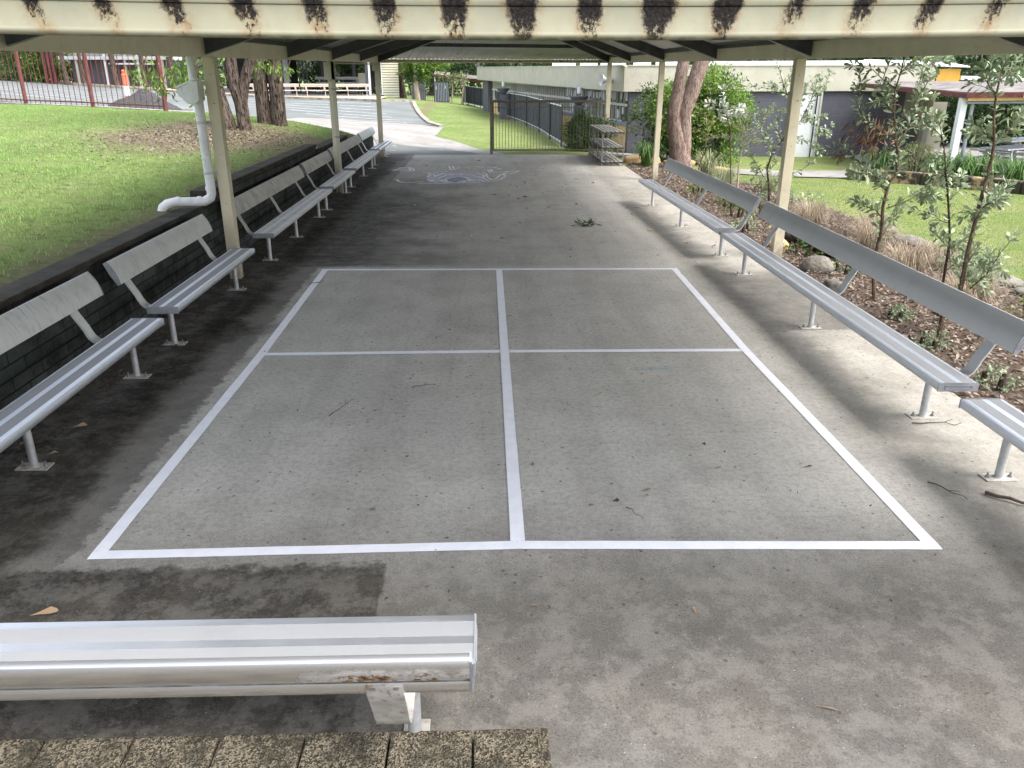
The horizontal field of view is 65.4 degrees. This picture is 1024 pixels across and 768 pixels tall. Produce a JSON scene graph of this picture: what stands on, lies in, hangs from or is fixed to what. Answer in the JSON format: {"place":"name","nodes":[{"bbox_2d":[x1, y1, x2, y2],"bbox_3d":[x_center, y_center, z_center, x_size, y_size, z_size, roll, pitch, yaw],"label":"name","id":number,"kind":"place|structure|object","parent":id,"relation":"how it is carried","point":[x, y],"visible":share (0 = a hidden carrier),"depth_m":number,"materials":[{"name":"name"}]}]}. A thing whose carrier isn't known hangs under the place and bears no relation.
{"place":"outdoors","nodes":[
{"label":"outdoors","id":0,"kind":"place"},
{"bbox_2d":[204,86,381,95],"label":"court floor","id":1,"kind":"structure","parent":0,"point":[316,93],"depth_m":56.98,"materials":[{"name":"concrete"}]},
{"bbox_2d":[217,59,375,94],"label":"covered court","id":2,"kind":"object","parent":1,"relation":"on","point":[369,79],"visible":0.2,"depth_m":61.06,"materials":[{"name":"white paint"}]},
{"bbox_2d":[300,84,370,95],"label":"aluminium bench","id":3,"kind":"object","parent":1,"relation":"on","point":[337,85],"visible":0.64,"depth_m":52.63,"materials":[{"name":"metal"}]},
{"bbox_2d":[286,118,504,154],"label":"driveway","id":4,"kind":"structure","parent":0,"point":[411,134],"depth_m":28.24,"materials":[{"name":"concrete"}]},
{"bbox_2d":[376,139,476,153],"bbox_3d":[-2.668,-7.425,24.925,3.400,0.300,2.440,-1,22,-2],"label":"road patch","id":5,"kind":"object","parent":4,"relation":"on","point":[400,149],"visible":0.88,"depth_m":25.06,"materials":[{"name":"concrete"}]},
{"bbox_2d":[489,96,605,153],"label":"steel gate","id":6,"kind":"structure","parent":4,"relation":"on","point":[492,107],"depth_m":23.66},
{"bbox_2d":[0,155,1023,767],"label":"concrete floor","id":7,"kind":"structure","parent":0,"point":[600,661],"depth_m":4.75,"materials":[{"name":"concrete"}]},
{"bbox_2d":[0,739,45,767],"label":"paver","id":8,"kind":"object","parent":7,"relation":"on","point":[19,753],"visible":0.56,"depth_m":2.87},
{"bbox_2d":[29,737,133,767],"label":"paver","id":9,"kind":"object","parent":7,"relation":"on","point":[108,752],"visible":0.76,"depth_m":2.87,"materials":[{"name":"stone"}]},
{"bbox_2d":[0,271,164,470],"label":"aluminium bench","id":10,"kind":"object","parent":7,"relation":"on","point":[24,414],"visible":1,"depth_m":5.53,"materials":[{"name":"metal"}]},
{"bbox_2d":[120,735,219,767],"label":"paver","id":11,"kind":"object","parent":7,"relation":"on","point":[198,751],"visible":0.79,"depth_m":2.87,"materials":[{"name":"stone"}]},
{"bbox_2d":[103,214,254,345],"bbox_3d":[-3.225,-1.101,8.061,0.579,0.830,2.472,-1,22,-2],"label":"aluminium bench","id":12,"kind":"object","parent":7,"relation":"on","point":[126,267],"visible":1,"depth_m":7.62,"materials":[{"name":"metal"}]},
{"bbox_2d":[0,613,476,732],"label":"aluminium bench","id":13,"kind":"object","parent":7,"relation":"on","point":[391,667],"visible":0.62,"depth_m":2.52,"materials":[{"name":"metal"}]},
{"bbox_2d":[210,733,304,767],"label":"paver","id":14,"kind":"object","parent":7,"relation":"on","point":[263,751],"visible":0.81,"depth_m":2.87,"materials":[{"name":"stone"}]},
{"bbox_2d":[234,165,331,260],"bbox_3d":[-3.348,-2.623,11.925,0.579,0.830,4.082,-1,22,-2],"label":"aluminium bench","id":15,"kind":"object","parent":7,"relation":"on","point":[255,196],"visible":0.91,"depth_m":11.44,"materials":[{"name":"metal"}]},
{"bbox_2d":[299,150,355,209],"bbox_3d":[-3.472,-3.925,15.231,0.579,0.830,2.472,-1,22,-2],"label":"aluminium bench","id":16,"kind":"object","parent":7,"relation":"on","point":[317,162],"visible":0.99,"depth_m":14.87,"materials":[{"name":"metal"}]},
{"bbox_2d":[298,732,389,767],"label":"paver","id":17,"kind":"object","parent":7,"relation":"on","point":[350,750],"visible":0.91,"depth_m":2.88,"materials":[{"name":"stone"}]},
{"bbox_2d":[327,134,379,186],"bbox_3d":[-3.618,-5.241,18.573,0.579,0.830,4.022,-1,22,-2],"label":"aluminium bench","id":18,"kind":"object","parent":7,"relation":"on","point":[350,143],"visible":0.92,"depth_m":18.47,"materials":[{"name":"metal"}]},
{"bbox_2d":[357,127,390,165],"bbox_3d":[-3.767,-6.588,21.995,0.579,0.830,2.662,-1,22,-2],"label":"aluminium bench","id":19,"kind":"object","parent":7,"relation":"on","point":[367,133],"visible":0.79,"depth_m":21.68,"materials":[{"name":"metal"}]},
{"bbox_2d":[386,730,471,767],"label":"paver","id":20,"kind":"object","parent":7,"relation":"on","point":[438,749],"visible":1,"depth_m":2.88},
{"bbox_2d":[393,166,517,183],"bbox_3d":[-1.383,-5.078,19.287,3.208,0.007,3.510,-1,22,-2],"label":"floor mural","id":21,"kind":"object","parent":7,"relation":"on","point":[464,173],"visible":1,"depth_m":19.43,"materials":[{"name":"white"}]},
{"bbox_2d":[0,155,1016,704],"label":"floor debris","id":22,"kind":"object","parent":7,"relation":"on","point":[236,357],"visible":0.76,"depth_m":6.98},
{"bbox_2d":[0,0,1023,278],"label":"open shelter","id":23,"kind":"object","parent":7,"relation":"on","point":[330,34],"visible":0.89,"depth_m":2.03,"materials":[{"name":"beige paint"}]},
{"bbox_2d":[474,728,551,767],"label":"paver","id":24,"kind":"object","parent":7,"relation":"on","point":[512,748],"visible":1,"depth_m":2.89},
{"bbox_2d":[87,268,941,558],"bbox_3d":[-0.052,-0.292,7.145,4.502,0.001,6.461,-1,22,-2],"label":"court marking","id":25,"kind":"object","parent":7,"relation":"on","point":[516,541],"visible":1,"depth_m":4.64,"materials":[{"name":"paint"}]},
{"bbox_2d":[588,125,624,165],"bbox_3d":[2.606,-6.693,22.241,0.580,0.870,2.880,-1,22,-2],"label":"metal rack","id":26,"kind":"object","parent":7,"relation":"on","point":[602,143],"visible":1,"depth_m":21.81,"materials":[{"name":"grey metal"}]},
{"bbox_2d":[638,158,761,256],"bbox_3d":[2.822,-2.951,12.794,0.579,0.830,5.043,-1,22,-3],"label":"aluminium bench","id":27,"kind":"object","parent":7,"relation":"on","point":[748,201],"visible":1,"depth_m":11.99,"materials":[{"name":"metal"}]},
{"bbox_2d":[721,201,1023,419],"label":"aluminium bench","id":28,"kind":"object","parent":7,"relation":"on","point":[993,326],"visible":1,"depth_m":6.46,"materials":[{"name":"metal"}]},
{"bbox_2d":[958,398,1023,481],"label":"aluminium bench","id":29,"kind":"object","parent":7,"relation":"on","point":[1002,418],"visible":1,"depth_m":4.85,"materials":[{"name":"metal"}]},
{"bbox_2d":[0,64,1023,398],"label":"ground","id":30,"kind":"structure","parent":0,"point":[464,124],"depth_m":13.70,"materials":[{"name":"plant"}]},
{"bbox_2d":[0,50,58,81],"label":"bush","id":31,"kind":"object","parent":30,"relation":"on","point":[28,79],"visible":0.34,"depth_m":57.52,"materials":[{"name":"green plant"}]},
{"bbox_2d":[11,51,76,82],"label":"bush","id":32,"kind":"object","parent":30,"relation":"on","point":[58,72],"visible":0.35,"depth_m":57.29,"materials":[{"name":"green plant"}]},
{"bbox_2d":[0,50,167,110],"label":"steel fence","id":33,"kind":"object","parent":30,"relation":"on","point":[92,102],"visible":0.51,"depth_m":26.71,"materials":[{"name":"metal"}]},
{"bbox_2d":[0,102,208,112],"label":"kerb","id":34,"kind":"structure","parent":30,"relation":"on","point":[90,106],"depth_m":26.92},
{"bbox_2d":[108,54,120,85],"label":"tree","id":35,"kind":"object","parent":30,"relation":"on","point":[114,68],"depth_m":55.35,"materials":[{"name":"brown plant"}]},
{"bbox_2d":[58,53,181,87],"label":"grey shed","id":36,"kind":"structure","parent":30,"relation":"on","point":[120,65],"depth_m":57.27,"materials":[{"name":"white metal"}]},
{"bbox_2d":[0,112,326,184],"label":"dry leaf litter","id":37,"kind":"object","parent":30,"relation":"on","point":[231,138],"visible":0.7,"depth_m":15.84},
{"bbox_2d":[0,104,347,276],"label":"lawn grass","id":38,"kind":"structure","parent":30,"relation":"on","point":[75,108],"depth_m":12.54,"materials":[{"name":"plant"}]},
{"bbox_2d":[0,135,373,409],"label":"retaining wall","id":39,"kind":"structure","parent":30,"relation":"on","point":[31,362],"depth_m":7.61,"materials":[{"name":"brick"}]},
{"bbox_2d":[126,55,255,130],"bbox_3d":[-6.150,-9.126,17.373,6.166,7.238,5.985,-14,25,-31],"label":"tree","id":40,"kind":"object","parent":30,"relation":"on","point":[238,86],"visible":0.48,"depth_m":17.87,"materials":[{"name":"green plant"}]},
{"bbox_2d":[0,76,412,101],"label":"kerb","id":41,"kind":"structure","parent":30,"relation":"on","point":[317,98],"depth_m":50.09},
{"bbox_2d":[43,77,386,98],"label":"footpath","id":42,"kind":"structure","parent":30,"relation":"on","point":[368,97],"depth_m":52.32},
{"bbox_2d":[0,78,430,124],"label":"car park","id":43,"kind":"structure","parent":30,"relation":"on","point":[398,112],"depth_m":42.66,"materials":[{"name":"asphalt"}]},
{"bbox_2d":[109,89,186,110],"bbox_3d":[-13.247,-10.152,28.484,2.900,0.760,1.900,-1,22,-2],"label":"gravel pile","id":44,"kind":"object","parent":43,"relation":"on","point":[148,97],"visible":0.49,"depth_m":28.12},
{"bbox_2d":[252,59,299,126],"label":"tree","id":45,"kind":"object","parent":30,"relation":"on","point":[271,110],"visible":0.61,"depth_m":19.82,"materials":[{"name":"brown plant"}]},
{"bbox_2d":[297,61,360,93],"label":"bush","id":46,"kind":"object","parent":30,"relation":"on","point":[318,71],"visible":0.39,"depth_m":62.76,"materials":[{"name":"green plant"}]},
{"bbox_2d":[341,62,381,94],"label":"bush","id":47,"kind":"object","parent":30,"relation":"on","point":[359,66],"visible":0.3,"depth_m":62.66,"materials":[{"name":"green plant"}]},
{"bbox_2d":[380,58,399,97],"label":"boarded shed","id":48,"kind":"structure","parent":30,"relation":"on","point":[390,83],"depth_m":55.35,"materials":[{"name":"wood"}]},
{"bbox_2d":[407,78,431,100],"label":"black railing","id":49,"kind":"object","parent":30,"relation":"on","point":[422,90],"visible":0.45,"depth_m":58.05,"materials":[{"name":"metal"}]},
{"bbox_2d":[396,58,453,99],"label":"tree","id":50,"kind":"object","parent":30,"relation":"on","point":[423,70],"visible":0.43,"depth_m":54.15,"materials":[{"name":"green plant"}]},
{"bbox_2d":[402,63,468,96],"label":"tree","id":51,"kind":"object","parent":30,"relation":"on","point":[430,83],"visible":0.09,"depth_m":74.18,"materials":[{"name":"green plant"}]},
{"bbox_2d":[434,81,449,102],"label":"panel gate","id":52,"kind":"structure","parent":30,"relation":"on","point":[441,92],"depth_m":58.38,"materials":[{"name":"black metal"}]},
{"bbox_2d":[436,63,508,94],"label":"tree","id":53,"kind":"object","parent":30,"relation":"on","point":[471,68],"visible":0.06,"depth_m":77.26,"materials":[{"name":"green plant"}]},
{"bbox_2d":[463,86,562,146],"bbox_3d":[-0.648,-15.329,43.771,0.756,1.499,35.728,-3,22,-8],"label":"fence","id":54,"kind":"object","parent":30,"relation":"on","point":[474,97],"visible":0.73,"depth_m":36.31,"materials":[{"name":"black metal"}]},
{"bbox_2d":[559,105,620,151],"bbox_3d":[2.470,-8.168,25.538,1.934,1.483,1.666,-11,24,-26],"label":"bush","id":55,"kind":"object","parent":30,"relation":"on","point":[574,127],"visible":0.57,"depth_m":25.24,"materials":[{"name":"green plant"}]},
{"bbox_2d":[667,61,709,166],"bbox_3d":[4.567,-9.789,20.214,6.633,8.722,5.764,-1,22,-2],"label":"tree","id":56,"kind":"object","parent":30,"relation":"on","point":[683,97],"visible":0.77,"depth_m":20.83,"materials":[{"name":"brown plant"}]},
{"bbox_2d":[619,61,761,165],"bbox_3d":[5.204,-8.020,23.275,4.098,3.195,2.625,-1,22,-2],"label":"bush","id":57,"kind":"object","parent":30,"relation":"on","point":[736,96],"visible":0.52,"depth_m":22.91,"materials":[{"name":"green plant"}]},
{"bbox_2d":[477,60,937,156],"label":"school building","id":58,"kind":"structure","parent":30,"relation":"on","point":[561,82],"depth_m":26.16,"materials":[{"name":"paint"}]},
{"bbox_2d":[591,89,602,117],"bbox_3d":[3.173,-10.484,29.729,0.098,1.040,1.301,-4,22,-11],"label":"window","id":59,"kind":"structure","parent":58,"relation":"in","point":[597,94],"depth_m":29.60,"materials":[{"name":"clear glass"}]},
{"bbox_2d":[612,91,625,121],"bbox_3d":[3.684,-9.608,27.509,0.098,1.040,1.301,-4,22,-11],"label":"window","id":60,"kind":"structure","parent":58,"relation":"in","point":[619,97],"depth_m":27.42,"materials":[{"name":"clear glass"}]},
{"bbox_2d":[794,91,822,156],"bbox_3d":[9.616,-8.441,26.051,0.800,2.120,0.125,-1,22,-2],"label":"door","id":61,"kind":"structure","parent":58,"relation":"in","point":[802,150],"depth_m":26.06,"materials":[{"name":"white paint"}]},
{"bbox_2d":[864,59,969,80],"bbox_3d":[14.075,-10.944,27.854,3.100,0.765,1.400,-1,22,-2],"label":"clerestory","id":62,"kind":"object","parent":58,"relation":"on","point":[949,75],"visible":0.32,"depth_m":27.37,"materials":[{"name":"orange glass"}]},
{"bbox_2d":[628,162,1023,412],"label":"mulch bed","id":63,"kind":"object","parent":30,"relation":"on","point":[1015,367],"visible":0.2,"depth_m":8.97,"materials":[{"name":"plant"}]},
{"bbox_2d":[626,140,668,166],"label":"strap plant","id":64,"kind":"object","parent":63,"relation":"on","point":[646,156],"visible":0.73,"depth_m":21.25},
{"bbox_2d":[692,88,716,184],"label":"young tree","id":65,"kind":"object","parent":63,"relation":"on","point":[706,120],"visible":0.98,"depth_m":17.82,"materials":[{"name":"green plant"}]},
{"bbox_2d":[683,148,728,175],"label":"strap plant","id":66,"kind":"object","parent":63,"relation":"on","point":[708,162],"visible":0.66,"depth_m":20.03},
{"bbox_2d":[702,83,748,183],"bbox_3d":[4.209,-4.745,15.817,0.908,2.288,0.528,-4,22,-10],"label":"young tree","id":67,"kind":"object","parent":63,"relation":"on","point":[742,107],"visible":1,"depth_m":15.53,"materials":[{"name":"green plant"}]},
{"bbox_2d":[704,161,750,183],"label":"grass tussock","id":68,"kind":"object","parent":63,"relation":"on","point":[721,171],"depth_m":18.44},
{"bbox_2d":[706,102,775,186],"bbox_3d":[4.668,-4.820,16.509,1.348,1.954,0.509,8,23,19],"label":"young tree","id":69,"kind":"object","parent":63,"relation":"on","point":[743,132],"visible":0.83,"depth_m":16.32,"materials":[{"name":"green plant"}]},
{"bbox_2d":[743,173,778,192],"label":"grass tussock","id":70,"kind":"object","parent":63,"relation":"on","point":[763,182],"depth_m":17.62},
{"bbox_2d":[742,61,835,202],"bbox_3d":[5.131,-4.601,14.925,1.858,2.723,0.557,-2,22,-5],"label":"young tree","id":71,"kind":"object","parent":63,"relation":"on","point":[782,110],"visible":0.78,"depth_m":14.84,"materials":[{"name":"green plant"}]},
{"bbox_2d":[782,238,823,257],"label":"ground plant","id":72,"kind":"object","parent":63,"relation":"on","point":[808,251],"visible":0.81,"depth_m":10.99,"materials":[{"name":"green plant"}]},
{"bbox_2d":[788,198,845,225],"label":"grass tussock","id":73,"kind":"object","parent":63,"relation":"on","point":[816,217],"depth_m":13.13,"materials":[{"name":"plant"}]},
{"bbox_2d":[800,255,833,273],"bbox_3d":[3.897,-1.520,10.234,0.420,0.266,0.341,-1,22,-2],"label":"rock","id":74,"kind":"object","parent":63,"relation":"on","point":[816,263],"visible":0.84,"depth_m":10.09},
{"bbox_2d":[829,207,902,233],"bbox_3d":[5.740,-2.569,12.733,1.235,0.474,1.248,-1,22,-2],"label":"grass tussock","id":75,"kind":"object","parent":63,"relation":"on","point":[863,218],"depth_m":12.74,"materials":[{"name":"plant"}]},
{"bbox_2d":[840,218,913,252],"bbox_3d":[5.292,-2.154,11.573,1.280,0.485,1.300,-1,22,-2],"label":"grass tussock","id":76,"kind":"object","parent":63,"relation":"on","point":[866,236],"depth_m":11.48,"materials":[{"name":"plant"}]},
{"bbox_2d":[816,55,953,299],"bbox_3d":[3.982,-2.164,8.622,1.401,2.705,0.861,-1,22,-2],"label":"young tree","id":77,"kind":"object","parent":63,"relation":"on","point":[878,131],"visible":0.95,"depth_m":8.37,"materials":[{"name":"green plant"}]},
{"bbox_2d":[887,302,914,321],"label":"ground plant","id":78,"kind":"object","parent":63,"relation":"on","point":[902,313],"visible":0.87,"depth_m":8.25,"materials":[{"name":"green plant"}]},
{"bbox_2d":[870,238,961,275],"bbox_3d":[5.040,-1.608,10.214,1.284,0.491,1.257,-1,22,-2],"label":"grass tussock","id":79,"kind":"object","parent":63,"relation":"on","point":[908,259],"depth_m":10.10,"materials":[{"name":"plant"}]},
{"bbox_2d":[903,237,961,268],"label":"grass tussock","id":80,"kind":"object","parent":63,"relation":"on","point":[940,265],"depth_m":10.80,"materials":[{"name":"plant"}]},
{"bbox_2d":[911,330,954,351],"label":"ground plant","id":81,"kind":"object","parent":63,"relation":"on","point":[935,343],"visible":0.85,"depth_m":7.39,"materials":[{"name":"green plant"}]},
{"bbox_2d":[907,106,981,320],"bbox_3d":[4.346,-1.638,8.029,0.887,2.198,0.543,-1,22,-2],"label":"young tree","id":82,"kind":"object","parent":63,"relation":"on","point":[950,244],"visible":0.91,"depth_m":7.98,"materials":[{"name":"green plant"}]},
{"bbox_2d":[932,270,1014,308],"bbox_3d":[5.123,-1.056,8.952,1.072,0.414,1.107,-1,22,-2],"label":"grass tussock","id":83,"kind":"object","parent":63,"relation":"on","point":[972,292],"depth_m":8.86,"materials":[{"name":"plant"}]},
{"bbox_2d":[926,251,1020,290],"bbox_3d":[5.624,-1.334,9.615,1.222,0.494,1.272,10,24,24],"label":"grass tussock","id":84,"kind":"object","parent":63,"relation":"on","point":[990,276],"depth_m":9.53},
{"bbox_2d":[932,54,1023,341],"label":"young tree","id":85,"kind":"object","parent":63,"relation":"on","point":[993,199],"visible":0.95,"depth_m":7.09,"materials":[{"name":"green plant"}]},
{"bbox_2d":[972,363,1023,391],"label":"ground plant","id":86,"kind":"object","parent":63,"relation":"on","point":[1001,380],"visible":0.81,"depth_m":6.44,"materials":[{"name":"green plant"}]},
{"bbox_2d":[826,55,978,91],"bbox_3d":[19.508,-15.918,40.442,7.501,7.385,6.218,-1,22,-2],"label":"tree","id":87,"kind":"object","parent":30,"relation":"on","point":[897,58],"visible":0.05,"depth_m":39.50,"materials":[{"name":"green plant"}]},
{"bbox_2d":[885,170,922,184],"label":"planter block","id":88,"kind":"structure","parent":30,"relation":"on","point":[911,177],"depth_m":20.25,"materials":[{"name":"stone"}]},
{"bbox_2d":[894,235,932,247],"bbox_3d":[6.328,-2.228,12.553,0.420,0.185,0.962,-1,22,-2],"label":"edging stone","id":89,"kind":"object","parent":30,"relation":"on","point":[907,237],"visible":0.45,"depth_m":12.44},
{"bbox_2d":[882,57,988,145],"bbox_3d":[15.793,-10.639,30.147,4.979,3.236,3.393,-1,22,-2],"label":"bush","id":90,"kind":"object","parent":30,"relation":"on","point":[950,123],"visible":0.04,"depth_m":29.72,"materials":[{"name":"green plant"}]},
{"bbox_2d":[920,172,956,187],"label":"planter block","id":91,"kind":"structure","parent":30,"relation":"on","point":[923,180],"depth_m":19.88,"materials":[{"name":"stone"}]},
{"bbox_2d":[953,175,989,190],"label":"planter block","id":92,"kind":"structure","parent":30,"relation":"on","point":[974,182],"depth_m":19.19,"materials":[{"name":"stone"}]},
{"bbox_2d":[939,54,1023,121],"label":"tree","id":93,"kind":"object","parent":30,"relation":"on","point":[966,61],"visible":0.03,"depth_m":42.27,"materials":[{"name":"green plant"}]},
{"bbox_2d":[943,59,1023,146],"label":"bush","id":94,"kind":"object","parent":30,"relation":"on","point":[998,118],"visible":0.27,"depth_m":29.13,"materials":[{"name":"green plant"}]},
{"bbox_2d":[976,269,1023,287],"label":"edging stone","id":95,"kind":"object","parent":30,"relation":"on","point":[1019,283],"visible":0.27,"depth_m":10.06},
{"bbox_2d":[987,178,1023,193],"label":"planter block","id":96,"kind":"structure","parent":30,"relation":"on","point":[1017,187],"depth_m":18.60,"materials":[{"name":"stone"}]},
{"bbox_2d":[59,53,1011,154],"label":"sky","id":97,"kind":"structure","parent":0,"point":[91,54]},
{"bbox_2d":[729,165,922,177],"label":"garden path","id":98,"kind":"structure","parent":0,"point":[818,173],"depth_m":22.18,"materials":[{"name":"concrete"}]},
{"bbox_2d":[733,175,1023,280],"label":"garden lawn grass","id":99,"kind":"structure","parent":0,"point":[876,192],"depth_m":16.38,"materials":[{"name":"plant"}]},
{"bbox_2d":[845,140,1023,177],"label":"walkway floor","id":100,"kind":"structure","parent":0,"point":[973,152],"depth_m":27.14,"materials":[{"name":"concrete"}]},
{"bbox_2d":[925,102,947,148],"bbox_3d":[14.178,-8.660,26.714,0.550,1.500,0.060,-1,22,-2],"label":"privacy panel","id":101,"kind":"object","parent":100,"relation":"on","point":[941,106],"visible":0.43,"depth_m":26.73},
{"bbox_2d":[858,81,1023,168],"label":"covered walkway","id":102,"kind":"structure","parent":100,"relation":"on","point":[1014,94],"depth_m":22.03,"materials":[{"name":"white metal"}]},
{"bbox_2d":[964,144,1023,170],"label":"picnic table","id":103,"kind":"object","parent":100,"relation":"on","point":[1008,148],"visible":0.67,"depth_m":20.95,"materials":[{"name":"metal"}]},
{"bbox_2d":[970,137,1023,165],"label":"picnic table","id":104,"kind":"object","parent":100,"relation":"on","point":[1015,140],"visible":0.41,"depth_m":23.18,"materials":[{"name":"metal"}]},
{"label":"planter soil","id":105,"kind":"structure","parent":0,"visible":0},
{"bbox_2d":[853,147,910,169],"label":"strap plant","id":106,"kind":"object","parent":105,"relation":"on","point":[883,160],"visible":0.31,"depth_m":21.97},
{"bbox_2d":[898,141,936,172],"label":"bush","id":107,"kind":"object","parent":105,"relation":"on","point":[912,168],"visible":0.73,"depth_m":21.03,"materials":[{"name":"green plant"}]},
{"bbox_2d":[917,152,979,175],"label":"strap plant","id":108,"kind":"object","parent":105,"relation":"on","point":[958,166],"visible":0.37,"depth_m":20.10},
{"bbox_2d":[953,150,1013,178],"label":"strap plant","id":109,"kind":"object","parent":105,"relation":"on","point":[977,170],"visible":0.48,"depth_m":19.71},
{"bbox_2d":[982,153,1023,179],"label":"strap plant","id":110,"kind":"object","parent":105,"relation":"on","point":[1016,171],"visible":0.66,"depth_m":19.17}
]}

